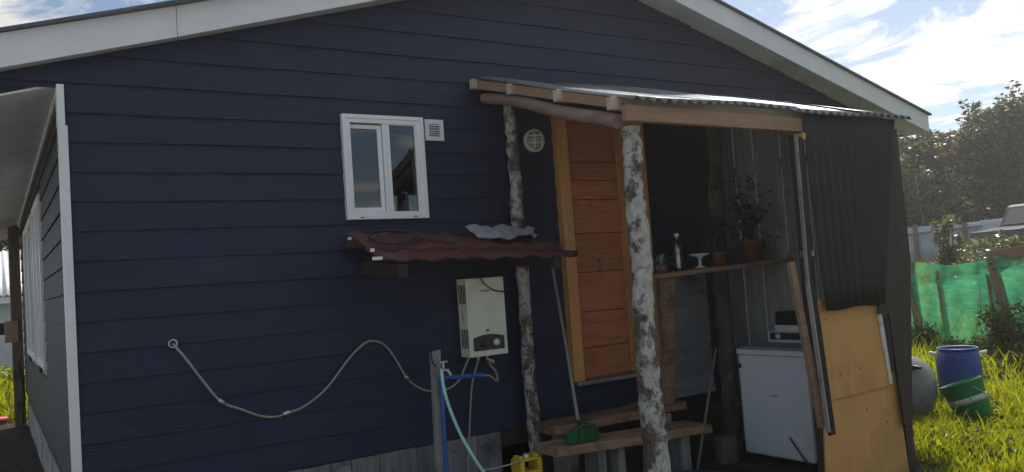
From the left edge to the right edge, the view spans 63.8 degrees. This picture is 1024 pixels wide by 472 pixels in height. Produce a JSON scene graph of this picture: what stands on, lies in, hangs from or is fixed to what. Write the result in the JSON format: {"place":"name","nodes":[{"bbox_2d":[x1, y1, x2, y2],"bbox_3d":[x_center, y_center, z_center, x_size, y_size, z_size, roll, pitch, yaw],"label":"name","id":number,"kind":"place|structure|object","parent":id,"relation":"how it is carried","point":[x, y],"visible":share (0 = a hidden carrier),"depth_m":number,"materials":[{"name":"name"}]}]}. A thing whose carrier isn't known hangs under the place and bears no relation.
{"place":"outdoors","nodes":[
{"label":"outdoors","id":0,"kind":"place"},
{"bbox_2d":[0,250,23,361],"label":"neighbour house","id":1,"kind":"structure","parent":0,"point":[5,311],"depth_m":17.86,"materials":[{"name":"metal"}]},
{"bbox_2d":[0,373,27,422],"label":"grass","id":2,"kind":"structure","parent":0,"point":[7,396],"depth_m":12.43,"materials":[{"name":"green plant"}]},
{"bbox_2d":[0,351,1023,471],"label":"ground","id":3,"kind":"structure","parent":0,"point":[18,451],"depth_m":7.37,"materials":[{"name":"green plant"}]},
{"bbox_2d":[0,416,7,423],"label":"red pipe","id":4,"kind":"object","parent":3,"relation":"on","point":[3,419],"visible":1,"depth_m":11.45,"materials":[{"name":"plastic"}]},
{"bbox_2d":[0,361,12,382],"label":"shrub","id":5,"kind":"object","parent":3,"relation":"on","point":[5,370],"visible":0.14,"depth_m":15.28,"materials":[{"name":"green plant"}]},
{"bbox_2d":[0,226,20,251],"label":"tree","id":6,"kind":"object","parent":3,"relation":"on","point":[3,244],"visible":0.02,"depth_m":26.24,"materials":[{"name":"green plant"}]},
{"bbox_2d":[0,334,24,373],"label":"board fence","id":7,"kind":"object","parent":3,"relation":"on","point":[7,347],"visible":0.11,"depth_m":16.76,"materials":[{"name":"wood"}]},
{"bbox_2d":[0,364,25,388],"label":"shrub","id":8,"kind":"object","parent":3,"relation":"on","point":[10,376],"visible":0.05,"depth_m":14.70,"materials":[{"name":"green plant"}]},
{"bbox_2d":[429,349,484,471],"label":"tap stake","id":9,"kind":"object","parent":3,"relation":"on","point":[439,432],"visible":0.85,"depth_m":5.10,"materials":[{"name":"grey wood"}]},
{"bbox_2d":[440,370,484,471],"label":"garden hose","id":10,"kind":"object","parent":9,"relation":"hanging from","point":[457,426],"visible":1,"depth_m":4.95,"materials":[{"name":"teal rubber"}]},
{"bbox_2d":[0,0,931,471],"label":"wooden house","id":11,"kind":"structure","parent":3,"relation":"on","point":[206,184],"depth_m":5.29,"materials":[{"name":"blue paint"}]},
{"bbox_2d":[4,320,24,423],"bbox_3d":[-6.697,1.835,11.084,0.202,1.381,0.140,-2,-4,-32],"label":"meter box","id":12,"kind":"object","parent":11,"relation":"attached to","point":[11,331],"visible":1,"depth_m":11.06,"materials":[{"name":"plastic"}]},
{"bbox_2d":[22,214,36,361],"bbox_3d":[-5.221,0.590,8.929,0.052,1.440,2.160,-2,-4,-32],"label":"window","id":13,"kind":"structure","parent":11,"relation":"in","point":[27,235],"depth_m":8.89,"materials":[{"name":"white plastic"}]},
{"bbox_2d":[31,194,47,369],"bbox_3d":[-4.153,0.423,7.240,0.052,1.440,1.270,-2,-4,-32],"label":"window","id":14,"kind":"structure","parent":11,"relation":"in","point":[36,225],"depth_m":7.19,"materials":[{"name":"white plastic"}]},
{"bbox_2d":[168,339,469,417],"bbox_3d":[-1.109,0.814,5.119,1.911,0.527,0.073,-2,-4,-32],"label":"gas hose","id":15,"kind":"object","parent":11,"relation":"attached to","point":[220,401],"visible":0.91,"depth_m":5.00,"materials":[{"name":"rubber"}]},
{"bbox_2d":[340,113,428,219],"bbox_3d":[-0.851,-0.450,5.451,0.578,0.685,0.107,-2,-4,-32],"label":"window","id":16,"kind":"structure","parent":11,"relation":"in","point":[381,124],"depth_m":5.43,"materials":[{"name":"white plastic"}]},
{"bbox_2d":[400,191,412,210],"bbox_3d":[-0.722,-0.217,5.656,0.076,0.180,0.076,-4,-3,-1],"label":"spray bottle","id":17,"kind":"object","parent":11,"relation":"on","point":[407,204],"visible":0.7,"depth_m":5.63,"materials":[{"name":"plastic"}]},
{"bbox_2d":[344,231,578,277],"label":"heater roof","id":18,"kind":"structure","parent":11,"relation":"attached to","point":[527,251],"depth_m":5.15,"materials":[{"name":"red metal"}]},
{"bbox_2d":[368,229,455,244],"bbox_3d":[-0.635,0.006,5.059,0.548,0.125,0.232,-2,-4,-32],"label":"cable coil","id":19,"kind":"object","parent":18,"relation":"on","point":[415,233],"visible":1,"depth_m":5.05,"materials":[{"name":"black rubber"}]},
{"bbox_2d":[464,224,538,239],"bbox_3d":[-0.022,-0.031,5.532,0.556,0.128,0.277,-2,-4,-32],"label":"cloth rag","id":20,"kind":"object","parent":18,"relation":"on","point":[504,231],"visible":1,"depth_m":5.49,"materials":[{"name":"grey fabric"}]},
{"bbox_2d":[456,276,507,362],"bbox_3d":[-0.195,0.582,5.638,0.303,0.590,0.163,-2,-4,-32],"label":"water heater","id":21,"kind":"object","parent":11,"relation":"attached to","point":[482,319],"visible":1,"depth_m":5.59,"materials":[{"name":"beige metal"}]},
{"bbox_2d":[467,360,478,471],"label":"drain hose","id":22,"kind":"object","parent":21,"relation":"hanging from","point":[470,412],"visible":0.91,"depth_m":5.57,"materials":[{"name":"plastic"}]},
{"bbox_2d":[484,361,498,381],"bbox_3d":[-0.133,0.911,5.507,0.092,0.127,0.307,-5,-3,9],"label":"inlet hose","id":23,"kind":"object","parent":21,"relation":"attached to","point":[495,371],"visible":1,"depth_m":5.50,"materials":[{"name":"grey rubber"}]},
{"bbox_2d":[479,276,506,291],"bbox_3d":[-0.105,0.329,5.674,0.103,0.124,0.290,-6,-4,30],"label":"hanging cable","id":24,"kind":"object","parent":21,"relation":"hanging from","point":[491,288],"visible":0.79,"depth_m":5.60,"materials":[{"name":"black rubber"}]},
{"bbox_2d":[523,129,544,151],"bbox_3d":[0.174,-0.705,6.047,0.170,0.170,0.089,-2,-4,-32],"label":"bulkhead lamp","id":25,"kind":"object","parent":11,"relation":"attached to","point":[533,140],"visible":1,"depth_m":6.02,"materials":[{"name":"white plastic"}]},
{"bbox_2d":[566,123,635,378],"bbox_3d":[0.728,0.097,6.368,0.665,1.943,0.057,-2,-4,-32],"label":"door","id":26,"kind":"structure","parent":11,"relation":"in","point":[604,262],"depth_m":6.32,"materials":[{"name":"brown wood"}]},
{"bbox_2d":[511,452,542,471],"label":"yellow canister","id":27,"kind":"object","parent":3,"relation":"on","point":[534,459],"visible":1,"depth_m":5.12,"materials":[{"name":"plastic"}]},
{"bbox_2d":[484,460,521,470],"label":"canister cord","id":28,"kind":"object","parent":27,"relation":"attached to","point":[503,465],"visible":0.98,"depth_m":5.04,"materials":[{"name":"grey rubber"}]},
{"bbox_2d":[533,400,712,471],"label":"wooden steps","id":29,"kind":"structure","parent":3,"relation":"on","point":[617,446],"depth_m":5.66,"materials":[{"name":"brown wood"}]},
{"bbox_2d":[551,268,601,444],"bbox_3d":[0.422,0.740,5.521,0.254,1.157,0.794,-4,-3,3],"label":"broom","id":30,"kind":"object","parent":29,"relation":"on","point":[586,432],"visible":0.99,"depth_m":5.25,"materials":[{"name":"green plastic"}]},
{"bbox_2d":[631,257,794,404],"bbox_3d":[1.595,0.711,6.323,1.278,1.013,0.398,-3,-3,-26],"label":"plank shelf","id":31,"kind":"object","parent":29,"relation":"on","point":[667,312],"visible":0.86,"depth_m":6.06,"materials":[{"name":"brown wood"}]},
{"bbox_2d":[652,253,674,272],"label":"spider plant","id":32,"kind":"object","parent":31,"relation":"on","point":[661,268],"visible":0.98,"depth_m":6.11,"materials":[{"name":"green plant"}]},
{"bbox_2d":[672,233,684,270],"bbox_3d":[1.254,0.120,6.219,0.080,0.282,0.079,-2,-4,-32],"label":"water bottle","id":33,"kind":"object","parent":31,"relation":"on","point":[676,235],"visible":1,"depth_m":6.24,"materials":[{"name":"plastic"}]},
{"bbox_2d":[689,253,709,267],"bbox_3d":[1.444,0.190,6.321,0.160,0.108,0.158,-2,-4,-32],"label":"stemmed dish","id":34,"kind":"object","parent":31,"relation":"on","point":[699,257],"visible":1,"depth_m":6.29,"materials":[{"name":"white ceramic"}]},
{"bbox_2d":[690,194,747,264],"bbox_3d":[1.617,-0.052,6.368,0.552,0.552,0.306,-2,-4,-32],"label":"potted plant","id":35,"kind":"object","parent":31,"relation":"on","point":[720,257],"visible":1,"depth_m":6.29,"materials":[{"name":"green plant"}]},
{"bbox_2d":[718,247,744,262],"bbox_3d":[1.732,0.154,6.477,0.132,0.118,0.162,-2,-4,-32],"label":"storage box","id":36,"kind":"object","parent":31,"relation":"on","point":[735,255],"visible":0.74,"depth_m":6.41,"materials":[{"name":"grey plastic"}]},
{"bbox_2d":[713,174,781,260],"bbox_3d":[1.857,-0.148,6.545,0.541,0.698,0.382,-2,-4,-32],"label":"potted plant","id":37,"kind":"object","parent":31,"relation":"on","point":[753,249],"visible":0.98,"depth_m":6.47,"materials":[{"name":"green plant"}]},
{"bbox_2d":[469,75,916,471],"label":"porch shelter","id":38,"kind":"object","parent":3,"relation":"on","point":[861,251],"visible":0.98,"depth_m":5.49,"materials":[{"name":"metal"}]},
{"bbox_2d":[794,137,835,435],"bbox_3d":[1.851,0.298,5.053,0.107,1.837,0.055,-2,-4,-32],"label":"leaning plank","id":39,"kind":"object","parent":38,"relation":"attached to","point":[819,352],"visible":1,"depth_m":5.03,"materials":[{"name":"grey wood"}]},
{"bbox_2d":[696,348,717,469],"bbox_3d":[1.489,1.306,6.281,0.021,0.832,0.707,-6,-4,31],"label":"pole stick","id":40,"kind":"object","parent":3,"relation":"on","point":[706,409],"visible":0.82,"depth_m":6.28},
{"bbox_2d":[736,330,817,469],"bbox_3d":[2.127,1.211,6.219,0.455,0.950,0.646,-2,-4,-32],"label":"washing machine","id":41,"kind":"object","parent":3,"relation":"on","point":[777,407],"visible":0.48,"depth_m":6.09,"materials":[{"name":"white metal"}]},
{"bbox_2d":[775,311,798,331],"bbox_3d":[2.166,0.663,6.419,0.100,0.154,0.220,-2,-4,-32],"label":"black box","id":42,"kind":"object","parent":41,"relation":"on","point":[786,320],"visible":0.77,"depth_m":6.39,"materials":[{"name":"black plastic"}]},
{"bbox_2d":[789,437,816,471],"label":"power lead","id":43,"kind":"object","parent":41,"relation":"hanging from","point":[809,466],"visible":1,"depth_m":5.86,"materials":[{"name":"black rubber"}]},
{"bbox_2d":[786,261,824,427],"bbox_3d":[1.807,0.666,5.055,0.182,1.030,0.036,-3,-3,-24],"label":"brace board","id":44,"kind":"object","parent":3,"relation":"on","point":[805,341],"visible":0.91,"depth_m":5.04,"materials":[{"name":"brown wood"}]},
{"bbox_2d":[899,151,921,218],"bbox_3d":[12.998,-0.882,27.591,1.481,4.170,1.494,-2,-4,-32],"label":"sapling","id":45,"kind":"object","parent":3,"relation":"on","point":[904,157],"visible":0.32,"depth_m":27.30,"materials":[{"name":"green plant"}]},
{"bbox_2d":[901,161,921,226],"bbox_3d":[13.016,-0.769,27.560,1.568,3.933,1.474,-2,-4,-32],"label":"sapling","id":46,"kind":"object","parent":3,"relation":"on","point":[911,185],"visible":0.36,"depth_m":27.26,"materials":[{"name":"green plant"}]},
{"bbox_2d":[898,132,927,172],"bbox_3d":[16.085,-1.493,33.029,4.528,5.618,4.253,-4,-3,1],"label":"tree","id":47,"kind":"object","parent":3,"relation":"on","point":[919,138],"visible":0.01,"depth_m":32.67,"materials":[{"name":"green plant"}]},
{"bbox_2d":[899,149,934,221],"bbox_3d":[13.916,-1.345,30.324,3.725,5.375,4.982,-5,-3,23],"label":"tree","id":48,"kind":"object","parent":3,"relation":"on","point":[927,194],"depth_m":29.35,"materials":[{"name":"green plant"}]},
{"bbox_2d":[902,166,945,225],"bbox_3d":[13.646,-0.620,27.256,1.633,3.517,1.477,-2,-4,-32],"label":"sapling","id":49,"kind":"object","parent":3,"relation":"on","point":[919,171],"visible":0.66,"depth_m":27.07,"materials":[{"name":"green plant"}]},
{"bbox_2d":[912,356,937,420],"bbox_3d":[3.505,1.351,7.486,0.660,0.610,0.660,-2,-4,-32],"label":"round tank","id":50,"kind":"object","parent":3,"relation":"on","point":[924,388],"visible":0.23,"depth_m":7.20,"materials":[{"name":"grey metal"}]},
{"bbox_2d":[911,318,939,351],"bbox_3d":[6.103,1.484,12.188,0.915,0.562,0.954,-2,-4,-32],"label":"weed","id":51,"kind":"object","parent":3,"relation":"on","point":[923,332],"visible":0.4,"depth_m":12.07,"materials":[{"name":"green plant"}]},
{"bbox_2d":[912,213,944,225],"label":"shrub","id":52,"kind":"object","parent":3,"relation":"on","point":[939,221],"visible":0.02,"depth_m":27.39,"materials":[{"name":"green plant"}]},
{"bbox_2d":[912,168,965,224],"bbox_3d":[14.438,-0.588,27.578,1.851,3.334,1.739,-4,-3,6],"label":"shrub","id":53,"kind":"object","parent":3,"relation":"on","point":[947,179],"visible":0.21,"depth_m":27.43,"materials":[{"name":"green plant"}]},
{"bbox_2d":[898,131,986,225],"bbox_3d":[14.588,-1.419,28.850,4.198,5.474,5.084,-6,-4,37],"label":"tree","id":54,"kind":"object","parent":3,"relation":"on","point":[936,161],"visible":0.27,"depth_m":28.39,"materials":[{"name":"green plant"}]},
{"bbox_2d":[910,128,985,173],"bbox_3d":[17.591,-1.579,33.318,4.159,6.030,4.673,-4,-3,1],"label":"tree","id":55,"kind":"object","parent":3,"relation":"on","point":[932,138],"visible":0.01,"depth_m":32.93,"materials":[{"name":"green plant"}]},
{"bbox_2d":[929,214,972,264],"bbox_3d":[9.321,0.401,17.516,0.834,1.763,0.721,-5,-3,14],"label":"shrub","id":56,"kind":"object","parent":3,"relation":"on","point":[946,253],"visible":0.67,"depth_m":17.42,"materials":[{"name":"green plant"}]},
{"bbox_2d":[938,335,970,345],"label":"weed","id":57,"kind":"object","parent":3,"relation":"on","point":[953,342],"visible":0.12,"depth_m":11.37,"materials":[{"name":"green plant"}]},
{"bbox_2d":[907,218,1002,263],"bbox_3d":[14.231,0.220,25.587,4.822,1.572,0.206,-5,-3,19],"label":"zinc fence","id":58,"kind":"object","parent":3,"relation":"on","point":[923,248],"visible":0.29,"depth_m":25.99,"materials":[{"name":"grey metal"}]},
{"bbox_2d":[929,345,986,394],"bbox_3d":[4.517,1.376,8.300,0.410,0.504,0.413,-3,-3,-21],"label":"blue drum","id":59,"kind":"object","parent":3,"relation":"on","point":[955,363],"visible":0.81,"depth_m":8.16,"materials":[{"name":"plastic"}]},
{"bbox_2d":[904,182,1023,227],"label":"undergrowth","id":60,"kind":"object","parent":3,"relation":"on","point":[973,212],"visible":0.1,"depth_m":27.36,"materials":[{"name":"green plant"}]},
{"bbox_2d":[949,248,978,264],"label":"shrub","id":61,"kind":"object","parent":3,"relation":"on","point":[966,259],"visible":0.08,"depth_m":15.54,"materials":[{"name":"green plant"}]},
{"bbox_2d":[939,376,992,420],"bbox_3d":[4.008,1.444,7.263,0.377,0.418,0.403,-2,-4,-32],"label":"green bucket","id":62,"kind":"object","parent":3,"relation":"on","point":[970,394],"visible":0.82,"depth_m":7.13,"materials":[{"name":"plastic"}]},
{"bbox_2d":[911,246,1023,348],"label":"shade net fence","id":63,"kind":"object","parent":3,"relation":"on","point":[951,299],"visible":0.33,"depth_m":11.34,"materials":[{"name":"green fabric"}]},
{"bbox_2d":[914,365,1023,466],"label":"clover","id":64,"kind":"object","parent":3,"relation":"on","point":[991,413],"visible":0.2,"depth_m":6.37,"materials":[{"name":"green plant"}]},
{"bbox_2d":[923,124,1021,218],"bbox_3d":[16.821,-1.510,30.080,4.167,5.234,4.080,-6,-3,28],"label":"tree","id":65,"kind":"object","parent":3,"relation":"on","point":[972,162],"visible":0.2,"depth_m":29.73,"materials":[{"name":"green plant"}]},
{"bbox_2d":[923,97,1023,217],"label":"tree","id":66,"kind":"object","parent":3,"relation":"on","point":[1008,124],"visible":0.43,"depth_m":29.47,"materials":[{"name":"green plant"}]},
{"bbox_2d":[953,235,1005,263],"bbox_3d":[9.476,0.661,16.575,1.018,1.420,0.766,-5,-3,24],"label":"shrub","id":67,"kind":"object","parent":3,"relation":"on","point":[982,244],"visible":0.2,"depth_m":16.66,"materials":[{"name":"green plant"}]},
{"bbox_2d":[937,116,1023,220],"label":"tree","id":68,"kind":"object","parent":3,"relation":"on","point":[961,133],"visible":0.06,"depth_m":30.43,"materials":[{"name":"green plant"}]},
{"bbox_2d":[947,105,1023,195],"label":"tree","id":69,"kind":"object","parent":3,"relation":"on","point":[968,122],"visible":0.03,"depth_m":33.41,"materials":[{"name":"green plant"}]},
{"bbox_2d":[974,304,1003,342],"bbox_3d":[6.515,1.181,10.796,0.832,0.943,0.838,-6,-4,31],"label":"weed","id":70,"kind":"object","parent":3,"relation":"on","point":[980,324],"visible":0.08,"depth_m":10.73,"materials":[{"name":"green plant"}]},
{"bbox_2d":[963,300,1023,357],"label":"weed","id":71,"kind":"object","parent":3,"relation":"on","point":[994,325],"visible":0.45,"depth_m":10.41,"materials":[{"name":"green plant"}]},
{"bbox_2d":[966,80,1023,164],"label":"tree","id":72,"kind":"object","parent":3,"relation":"on","point":[1012,92],"visible":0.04,"depth_m":34.51,"materials":[{"name":"green plant"}]},
{"bbox_2d":[968,204,1023,258],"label":"parked vehicle","id":73,"kind":"object","parent":3,"relation":"on","point":[1012,223],"visible":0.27,"depth_m":21.74,"materials":[{"name":"light grey paint"},{"name":"glass"},{"name":"black rubber"}]},
{"bbox_2d":[979,229,1017,259],"bbox_3d":[9.535,0.636,15.948,0.787,1.545,0.889,-4,-3,4],"label":"shrub","id":74,"kind":"object","parent":3,"relation":"on","point":[997,244],"visible":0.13,"depth_m":16.07,"materials":[{"name":"green plant"}]},
{"bbox_2d":[976,331,1023,357],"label":"weed","id":75,"kind":"object","parent":3,"relation":"on","point":[982,338],"visible":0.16,"depth_m":10.17,"materials":[{"name":"green plant"}]},
{"bbox_2d":[986,340,1023,366],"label":"weed","id":76,"kind":"object","parent":3,"relation":"on","point":[1011,357],"visible":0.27,"depth_m":9.85,"materials":[{"name":"green plant"}]},
{"bbox_2d":[988,299,1023,355],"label":"weed","id":77,"kind":"object","parent":3,"relation":"on","point":[1018,337],"visible":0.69,"depth_m":10.04,"materials":[{"name":"green plant"}]},
{"bbox_2d":[990,349,1023,368],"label":"weed","id":78,"kind":"object","parent":3,"relation":"on","point":[1000,356],"visible":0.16,"depth_m":9.67,"materials":[{"name":"green plant"}]},
{"bbox_2d":[996,352,1023,372],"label":"weed","id":79,"kind":"object","parent":3,"relation":"on","point":[1010,360],"visible":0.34,"depth_m":9.32,"materials":[{"name":"green plant"}]},
{"bbox_2d":[1007,236,1023,247],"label":"shrub","id":80,"kind":"object","parent":3,"relation":"on","point":[1019,242],"visible":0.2,"depth_m":15.69,"materials":[{"name":"green plant"}]},
{"bbox_2d":[0,0,1023,251],"label":"sky","id":81,"kind":"structure","parent":0,"point":[934,55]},
{"bbox_2d":[677,470,721,471],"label":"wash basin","id":82,"kind":"object","parent":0,"point":[699,471],"visible":1,"depth_m":5.45,"materials":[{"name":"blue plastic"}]},
{"bbox_2d":[713,434,738,463],"bbox_3d":[1.640,1.632,6.315,0.184,0.190,0.181,-2,-4,-32],"label":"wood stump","id":83,"kind":"object","parent":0,"point":[725,446],"visible":1,"depth_m":6.24,"materials":[{"name":"brown wood"}]},
{"bbox_2d":[912,343,1023,471],"bbox_3d":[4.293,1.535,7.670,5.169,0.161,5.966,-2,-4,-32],"label":"grass","id":84,"kind":"structure","parent":0,"point":[1016,422],"depth_m":6.21,"materials":[{"name":"green plant"}]},
{"bbox_2d":[912,259,1023,381],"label":"grass","id":85,"kind":"structure","parent":0,"point":[928,356],"depth_m":9.90,"materials":[{"name":"green plant"}]}
]}

